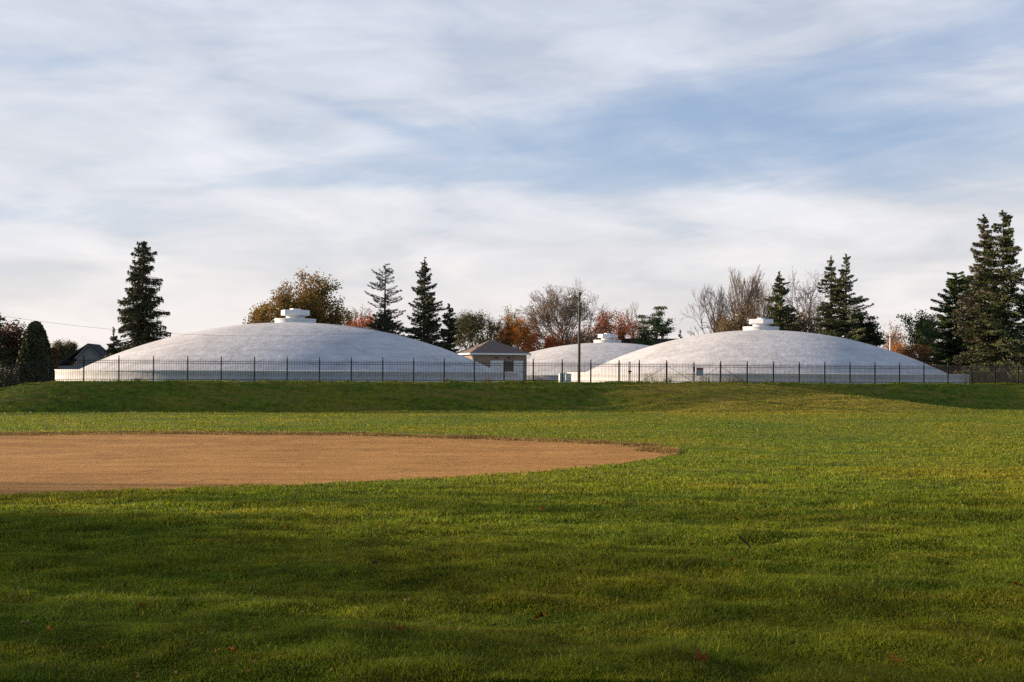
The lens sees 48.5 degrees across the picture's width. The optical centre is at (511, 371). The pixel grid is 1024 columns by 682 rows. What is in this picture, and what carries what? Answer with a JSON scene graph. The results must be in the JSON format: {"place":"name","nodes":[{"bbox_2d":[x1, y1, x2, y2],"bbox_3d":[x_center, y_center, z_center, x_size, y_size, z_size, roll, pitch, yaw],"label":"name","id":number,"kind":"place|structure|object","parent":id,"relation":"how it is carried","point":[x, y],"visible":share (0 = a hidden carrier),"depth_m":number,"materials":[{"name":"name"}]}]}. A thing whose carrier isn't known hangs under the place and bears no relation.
{"place":"outdoors","nodes":[
{"label":"outdoors","id":0,"kind":"place"},
{"bbox_2d":[0,380,1023,681],"bbox_3d":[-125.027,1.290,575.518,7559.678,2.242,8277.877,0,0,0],"label":"ground","id":1,"kind":"structure","parent":0,"point":[348,400],"depth_m":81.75,"materials":[{"name":"green plant"}]},
{"bbox_2d":[0,313,19,375],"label":"spruce tree","id":2,"kind":"object","parent":1,"relation":"on","point":[3,354],"visible":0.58,"depth_m":117.91,"materials":[{"name":"green plant"}]},
{"bbox_2d":[0,363,22,387],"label":"shrub","id":3,"kind":"object","parent":1,"relation":"on","point":[8,377],"visible":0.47,"depth_m":111.56,"materials":[{"name":"green plant"}]},
{"bbox_2d":[0,318,26,373],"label":"maple tree","id":4,"kind":"object","parent":1,"relation":"on","point":[15,339],"visible":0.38,"depth_m":120.67,"materials":[{"name":"red plant"}]},
{"bbox_2d":[15,619,31,624],"bbox_3d":[-3.401,1.738,7.925,0.117,0.038,0.080,20,-8,-22],"label":"fallen leaf","id":5,"kind":"object","parent":1,"relation":"on","point":[26,622],"visible":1,"depth_m":7.92,"materials":[{"name":"brown plant"}]},
{"bbox_2d":[13,321,55,382],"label":"evergreen tree","id":6,"kind":"object","parent":1,"relation":"on","point":[35,345],"visible":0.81,"depth_m":114.84,"materials":[{"name":"green plant"}]},
{"bbox_2d":[44,625,57,630],"bbox_3d":[-3.057,1.700,7.554,0.078,0.044,0.108,0,0,0],"label":"fallen leaf","id":7,"kind":"object","parent":1,"relation":"on","point":[48,627],"visible":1,"depth_m":7.57,"materials":[{"name":"orange plant"}]},
{"bbox_2d":[51,345,60,368],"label":"maple tree","id":8,"kind":"object","parent":1,"relation":"on","point":[55,355],"visible":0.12,"depth_m":132.82,"materials":[{"name":"red plant"}]},
{"bbox_2d":[51,340,71,362],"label":"broadleaf tree","id":9,"kind":"object","parent":1,"relation":"on","point":[63,353],"visible":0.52,"depth_m":234.20,"materials":[{"name":"green plant"}]},
{"bbox_2d":[62,338,79,365],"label":"broadleaf tree","id":10,"kind":"object","parent":1,"relation":"on","point":[73,346],"visible":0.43,"depth_m":237.44,"materials":[{"name":"green plant"}]},
{"bbox_2d":[56,343,111,368],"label":"house","id":11,"kind":"structure","parent":1,"relation":"on","point":[88,351],"depth_m":196.03,"materials":[{"name":"grey"}]},
{"bbox_2d":[104,326,121,357],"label":"spruce tree","id":12,"kind":"object","parent":1,"relation":"on","point":[113,350],"visible":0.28,"depth_m":146.81,"materials":[{"name":"green plant"}]},
{"bbox_2d":[102,241,170,358],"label":"spruce tree","id":13,"kind":"object","parent":1,"relation":"on","point":[134,320],"visible":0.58,"depth_m":151.15,"materials":[{"name":"green plant"}]},
{"bbox_2d":[227,646,240,651],"bbox_3d":[-1.699,1.696,6.937,0.095,0.032,0.071,0,0,45],"label":"fallen leaf","id":14,"kind":"object","parent":1,"relation":"on","point":[232,648],"visible":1,"depth_m":6.94,"materials":[{"name":"orange plant"}]},
{"bbox_2d":[245,301,274,323],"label":"oak tree","id":15,"kind":"object","parent":1,"relation":"on","point":[259,308],"visible":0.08,"depth_m":157.33,"materials":[{"name":"green plant"}]},
{"bbox_2d":[54,308,518,381],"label":"reservoir","id":16,"kind":"object","parent":1,"relation":"on","point":[279,340],"visible":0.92,"depth_m":99.01,"materials":[{"name":"white concrete"}]},
{"bbox_2d":[242,266,356,325],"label":"oak tree","id":17,"kind":"object","parent":1,"relation":"on","point":[315,302],"visible":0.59,"depth_m":150.85,"materials":[{"name":"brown plant"}]},
{"bbox_2d":[0,355,619,387],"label":"fence","id":18,"kind":"object","parent":1,"relation":"on","point":[331,362],"visible":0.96,"depth_m":87.54,"materials":[{"name":"brown metal"}]},
{"bbox_2d":[619,362,628,381],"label":"gate","id":19,"kind":"structure","parent":18,"relation":"attached to","point":[622,364],"depth_m":93.74,"materials":[{"name":"brown metal"}]},
{"bbox_2d":[0,434,669,494],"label":"dirt infield","id":20,"kind":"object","parent":1,"relation":"on","point":[48,463],"visible":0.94,"depth_m":35.24,"materials":[{"name":"soil"}]},
{"bbox_2d":[0,430,680,455],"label":"straw fringe","id":21,"kind":"object","parent":1,"relation":"on","point":[657,448],"visible":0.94,"depth_m":51.52,"materials":[{"name":"plant"}]},
{"bbox_2d":[344,313,377,329],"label":"maple tree","id":22,"kind":"object","parent":1,"relation":"on","point":[362,324],"visible":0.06,"depth_m":183.29,"materials":[{"name":"orange plant"}]},
{"bbox_2d":[342,303,381,328],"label":"broadleaf tree","id":23,"kind":"object","parent":1,"relation":"on","point":[357,313],"visible":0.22,"depth_m":193.99,"materials":[{"name":"orange plant"}]},
{"bbox_2d":[364,263,405,335],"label":"spruce tree","id":24,"kind":"object","parent":1,"relation":"on","point":[385,297],"visible":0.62,"depth_m":149.78,"materials":[{"name":"green plant"}]},
{"bbox_2d":[366,310,404,335],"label":"spruce tree","id":25,"kind":"object","parent":1,"relation":"on","point":[388,322],"visible":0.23,"depth_m":148.75,"materials":[{"name":"green plant"}]},
{"bbox_2d":[391,623,413,629],"bbox_3d":[-0.745,1.731,7.729,0.166,0.039,0.120,13,-4,-9],"label":"fallen leaf","id":26,"kind":"object","parent":1,"relation":"on","point":[399,627],"visible":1,"depth_m":7.73,"materials":[{"name":"brown plant"}]},
{"bbox_2d":[399,257,455,352],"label":"spruce tree","id":27,"kind":"object","parent":1,"relation":"on","point":[426,315],"visible":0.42,"depth_m":145.46,"materials":[{"name":"green plant"}]},
{"bbox_2d":[438,303,459,352],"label":"spruce tree","id":28,"kind":"object","parent":1,"relation":"on","point":[448,323],"visible":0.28,"depth_m":147.72,"materials":[{"name":"green plant"}]},
{"bbox_2d":[445,309,501,349],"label":"broadleaf tree","id":29,"kind":"object","parent":1,"relation":"on","point":[470,331],"visible":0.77,"depth_m":200.75,"materials":[{"name":"green plant"}]},
{"bbox_2d":[478,309,504,340],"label":"bare tree","id":30,"kind":"object","parent":1,"relation":"on","point":[492,324],"visible":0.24,"depth_m":205.94,"materials":[{"name":"brown plant"}]},
{"bbox_2d":[456,340,530,379],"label":"pump house","id":31,"kind":"structure","parent":1,"relation":"on","point":[493,351],"depth_m":134.06,"materials":[{"name":"grey brick"}]},
{"bbox_2d":[490,361,502,371],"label":"door","id":32,"kind":"structure","parent":31,"relation":"in","point":[497,368],"depth_m":133.55,"materials":[{"name":"white paint"}]},
{"bbox_2d":[506,361,512,371],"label":"window","id":33,"kind":"structure","parent":31,"relation":"in","point":[507,367],"depth_m":133.98,"materials":[{"name":"black glass"}]},
{"bbox_2d":[514,361,522,379],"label":"door","id":34,"kind":"structure","parent":31,"relation":"in","point":[521,371],"depth_m":134.37,"materials":[{"name":"white paint"}]},
{"bbox_2d":[485,331,517,347],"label":"broadleaf tree","id":35,"kind":"object","parent":1,"relation":"on","point":[504,339],"visible":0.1,"depth_m":197.88,"materials":[{"name":"brown plant"}]},
{"bbox_2d":[499,305,522,329],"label":"bare tree","id":36,"kind":"object","parent":1,"relation":"on","point":[511,316],"visible":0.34,"depth_m":207.13,"materials":[{"name":"brown plant"}]},
{"bbox_2d":[493,312,537,351],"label":"maple tree","id":37,"kind":"object","parent":1,"relation":"on","point":[516,333],"visible":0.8,"depth_m":198.91,"materials":[{"name":"orange plant"}]},
{"bbox_2d":[18,484,1014,678],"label":"leaf scraps","id":38,"kind":"object","parent":1,"relation":"on","point":[248,670],"visible":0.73,"depth_m":8.44,"materials":[{"name":"orange plant"}]},
{"bbox_2d":[534,612,546,618],"bbox_3d":[0.197,1.807,8.423,0.109,0.041,0.160,-17,-14,-23],"label":"fallen leaf","id":39,"kind":"object","parent":1,"relation":"on","point":[541,614],"visible":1,"depth_m":8.38,"materials":[{"name":"brown plant"}]},
{"bbox_2d":[511,328,573,351],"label":"maple tree","id":40,"kind":"object","parent":1,"relation":"on","point":[549,343],"visible":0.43,"depth_m":203.34,"materials":[{"name":"red plant"}]},
{"bbox_2d":[559,373,565,381],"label":"utility cabinet","id":41,"kind":"object","parent":1,"relation":"on","point":[560,377],"visible":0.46,"depth_m":97.00,"materials":[{"name":"grey metal"}]},
{"bbox_2d":[565,374,570,382],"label":"utility cabinet","id":42,"kind":"object","parent":1,"relation":"on","point":[566,377],"visible":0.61,"depth_m":100.51,"materials":[{"name":"grey metal"}]},
{"bbox_2d":[513,278,626,345],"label":"elm tree","id":43,"kind":"object","parent":1,"relation":"on","point":[565,314],"visible":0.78,"depth_m":206.87,"materials":[{"name":"brown plant"}]},
{"bbox_2d":[570,292,580,382],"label":"light pole","id":44,"kind":"object","parent":1,"relation":"on","point":[579,336],"visible":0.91,"depth_m":92.51,"materials":[{"name":"brown wood"}]},
{"bbox_2d":[545,323,605,345],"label":"maple tree","id":45,"kind":"object","parent":1,"relation":"on","point":[592,339],"visible":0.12,"depth_m":208.76,"materials":[{"name":"red plant"}]},
{"bbox_2d":[527,333,648,379],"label":"reservoir","id":46,"kind":"object","parent":1,"relation":"on","point":[607,347],"visible":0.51,"depth_m":156.42,"materials":[{"name":"white concrete"}]},
{"bbox_2d":[587,309,648,343],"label":"maple tree","id":47,"kind":"object","parent":1,"relation":"on","point":[620,333],"visible":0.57,"depth_m":215.53,"materials":[{"name":"red plant"}]},
{"bbox_2d":[613,303,649,337],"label":"bare tree","id":48,"kind":"object","parent":1,"relation":"on","point":[627,316],"visible":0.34,"depth_m":224.21,"materials":[{"name":"brown plant"}]},
{"bbox_2d":[628,363,638,381],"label":"gate","id":49,"kind":"structure","parent":1,"relation":"on","point":[634,364],"depth_m":94.00,"materials":[{"name":"brown metal"}]},
{"bbox_2d":[632,326,653,345],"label":"pine tree","id":50,"kind":"object","parent":1,"relation":"on","point":[642,339],"visible":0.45,"depth_m":213.87,"materials":[{"name":"green plant"}]},
{"bbox_2d":[618,332,675,345],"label":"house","id":51,"kind":"structure","parent":1,"relation":"on","point":[629,340],"depth_m":216.54,"materials":[{"name":"brick"}]},
{"bbox_2d":[637,373,661,382],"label":"weed","id":52,"kind":"object","parent":1,"relation":"on","point":[650,378],"visible":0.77,"depth_m":95.33,"materials":[{"name":"green plant"}]},
{"bbox_2d":[639,360,666,382],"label":"fence","id":53,"kind":"object","parent":1,"relation":"on","point":[653,366],"visible":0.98,"depth_m":94.42,"materials":[{"name":"brown metal"}]},
{"bbox_2d":[635,306,675,345],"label":"pine tree","id":54,"kind":"object","parent":1,"relation":"on","point":[662,330],"visible":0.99,"depth_m":210.79,"materials":[{"name":"green plant"}]},
{"bbox_2d":[668,362,693,382],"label":"gate","id":55,"kind":"structure","parent":1,"relation":"on","point":[676,381],"depth_m":95.04,"materials":[{"name":"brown metal"}]},
{"bbox_2d":[693,649,709,664],"bbox_3d":[1.137,1.725,6.805,0.153,0.039,0.214,39,17,22],"label":"fallen leaf","id":56,"kind":"object","parent":1,"relation":"on","point":[698,653],"visible":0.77,"depth_m":6.87,"materials":[{"name":"brown plant"}]},
{"bbox_2d":[680,283,747,335],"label":"bare tree","id":57,"kind":"object","parent":1,"relation":"on","point":[722,304],"visible":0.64,"depth_m":162.73,"materials":[{"name":"brown plant"}]},
{"bbox_2d":[713,302,766,332],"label":"oak tree","id":58,"kind":"object","parent":1,"relation":"on","point":[733,326],"visible":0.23,"depth_m":159.27,"materials":[{"name":"brown plant"}]},
{"bbox_2d":[737,534,751,547],"bbox_3d":[2.477,1.804,12.075,0.170,0.173,0.057,0,0,15],"label":"twig","id":59,"kind":"object","parent":1,"relation":"on","point":[743,540],"visible":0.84,"depth_m":12.06,"materials":[{"name":"brown wood"}]},
{"bbox_2d":[725,265,765,322],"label":"bare tree","id":60,"kind":"object","parent":1,"relation":"on","point":[747,299],"visible":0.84,"depth_m":166.89,"materials":[{"name":"brown plant"}]},
{"bbox_2d":[740,270,785,325],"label":"bare tree","id":61,"kind":"object","parent":1,"relation":"on","point":[765,311],"visible":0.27,"depth_m":171.03,"materials":[{"name":"brown plant"}]},
{"bbox_2d":[567,318,966,383],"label":"reservoir","id":62,"kind":"object","parent":1,"relation":"on","point":[761,341],"visible":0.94,"depth_m":115.77,"materials":[{"name":"white concrete"}]},
{"bbox_2d":[764,271,802,330],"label":"spruce tree","id":63,"kind":"object","parent":1,"relation":"on","point":[778,314],"visible":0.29,"depth_m":156.51,"materials":[{"name":"green plant"}]},
{"bbox_2d":[769,266,828,331],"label":"bare tree","id":64,"kind":"object","parent":1,"relation":"on","point":[809,304],"visible":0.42,"depth_m":163.67,"materials":[{"name":"brown plant"}]},
{"bbox_2d":[786,308,821,333],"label":"oak tree","id":65,"kind":"object","parent":1,"relation":"on","point":[803,325],"visible":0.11,"depth_m":159.20,"materials":[{"name":"brown plant"}]},
{"bbox_2d":[809,255,857,337],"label":"spruce tree","id":66,"kind":"object","parent":1,"relation":"on","point":[833,288],"visible":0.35,"depth_m":149.71,"materials":[{"name":"green plant"}]},
{"bbox_2d":[818,254,873,344],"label":"spruce tree","id":67,"kind":"object","parent":1,"relation":"on","point":[844,317],"visible":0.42,"depth_m":148.39,"materials":[{"name":"green plant"}]},
{"bbox_2d":[850,309,888,346],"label":"pine tree","id":68,"kind":"object","parent":1,"relation":"on","point":[875,336],"visible":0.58,"depth_m":149.94,"materials":[{"name":"green plant"}]},
{"bbox_2d":[720,361,1023,383],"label":"fence","id":69,"kind":"object","parent":1,"relation":"on","point":[1016,369],"visible":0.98,"depth_m":99.61,"materials":[{"name":"brown metal"}]},
{"bbox_2d":[693,362,719,381],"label":"gate","id":70,"kind":"structure","parent":69,"relation":"attached to","point":[712,365],"depth_m":95.66,"materials":[{"name":"brown metal"}]},
{"bbox_2d":[696,368,702,375],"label":"warning sign","id":71,"kind":"object","parent":70,"relation":"attached to","point":[699,371],"visible":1,"depth_m":95.37,"materials":[{"name":"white metal"}]},
{"bbox_2d":[871,320,907,349],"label":"bare tree","id":72,"kind":"object","parent":1,"relation":"on","point":[895,333],"visible":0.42,"depth_m":188.84,"materials":[{"name":"brown plant"}]},
{"bbox_2d":[886,334,893,350],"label":"utility pole","id":73,"kind":"object","parent":1,"relation":"on","point":[890,336],"visible":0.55,"depth_m":174.88,"materials":[{"name":"wood"}]},
{"bbox_2d":[889,651,905,661],"bbox_3d":[2.368,1.768,7.015,0.105,0.038,0.157,27,11,34],"label":"fallen leaf","id":74,"kind":"object","parent":1,"relation":"on","point":[894,658],"visible":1,"depth_m":7.04,"materials":[{"name":"brown plant"}]},
{"bbox_2d":[884,338,916,357],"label":"maple tree","id":75,"kind":"object","parent":1,"relation":"on","point":[894,347],"visible":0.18,"depth_m":177.26,"materials":[{"name":"orange plant"}]},
{"bbox_2d":[896,309,940,361],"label":"tree","id":76,"kind":"object","parent":1,"relation":"on","point":[917,337],"visible":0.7,"depth_m":159.74,"materials":[{"name":"green plant"}]},
{"bbox_2d":[895,340,942,365],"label":"broadleaf tree","id":77,"kind":"object","parent":1,"relation":"on","point":[923,352],"visible":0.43,"depth_m":157.10,"materials":[{"name":"brown plant"}]},
{"bbox_2d":[904,315,946,358],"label":"bare tree","id":78,"kind":"object","parent":1,"relation":"on","point":[923,339],"visible":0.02,"depth_m":174.98,"materials":[{"name":"brown plant"}]},
{"bbox_2d":[915,271,978,375],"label":"pine tree","id":79,"kind":"object","parent":1,"relation":"on","point":[948,350],"visible":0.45,"depth_m":145.14,"materials":[{"name":"green plant"}]},
{"bbox_2d":[969,362,996,381],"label":"shrub","id":80,"kind":"object","parent":1,"relation":"on","point":[984,375],"visible":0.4,"depth_m":116.56,"materials":[{"name":"green plant"}]},
{"bbox_2d":[948,214,1022,381],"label":"spruce tree","id":81,"kind":"object","parent":1,"relation":"on","point":[971,313],"visible":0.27,"depth_m":140.73,"materials":[{"name":"green plant"}]},
{"bbox_2d":[956,210,1023,376],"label":"spruce tree","id":82,"kind":"object","parent":1,"relation":"on","point":[996,323],"visible":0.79,"depth_m":137.46,"materials":[{"name":"green plant"}]},
{"bbox_2d":[991,365,1007,381],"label":"shrub","id":83,"kind":"object","parent":1,"relation":"on","point":[998,376],"visible":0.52,"depth_m":123.55,"materials":[{"name":"green plant"}]},
{"bbox_2d":[1006,361,1022,383],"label":"shrub","id":84,"kind":"object","parent":1,"relation":"on","point":[1013,377],"visible":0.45,"depth_m":115.97,"materials":[{"name":"green plant"}]},
{"bbox_2d":[1013,283,1023,357],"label":"spruce tree","id":85,"kind":"object","parent":1,"relation":"on","point":[1020,309],"visible":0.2,"depth_m":139.09,"materials":[{"name":"green plant"}]},
{"bbox_2d":[0,379,1023,389],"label":"tall grass","id":86,"kind":"structure","parent":0,"point":[284,381],"depth_m":92.41,"materials":[{"name":"green plant"}]},
{"bbox_2d":[0,0,1023,356],"label":"sky","id":87,"kind":"structure","parent":0,"point":[642,152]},
{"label":"utility pole","id":88,"kind":"object","parent":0,"visible":0},
{"bbox_2d":[5,307,573,335],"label":"overhead wire","id":89,"kind":"object","parent":88,"relation":"hanging from","point":[301,335],"visible":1,"depth_m":92.43,"materials":[{"name":"black metal"}]}
]}

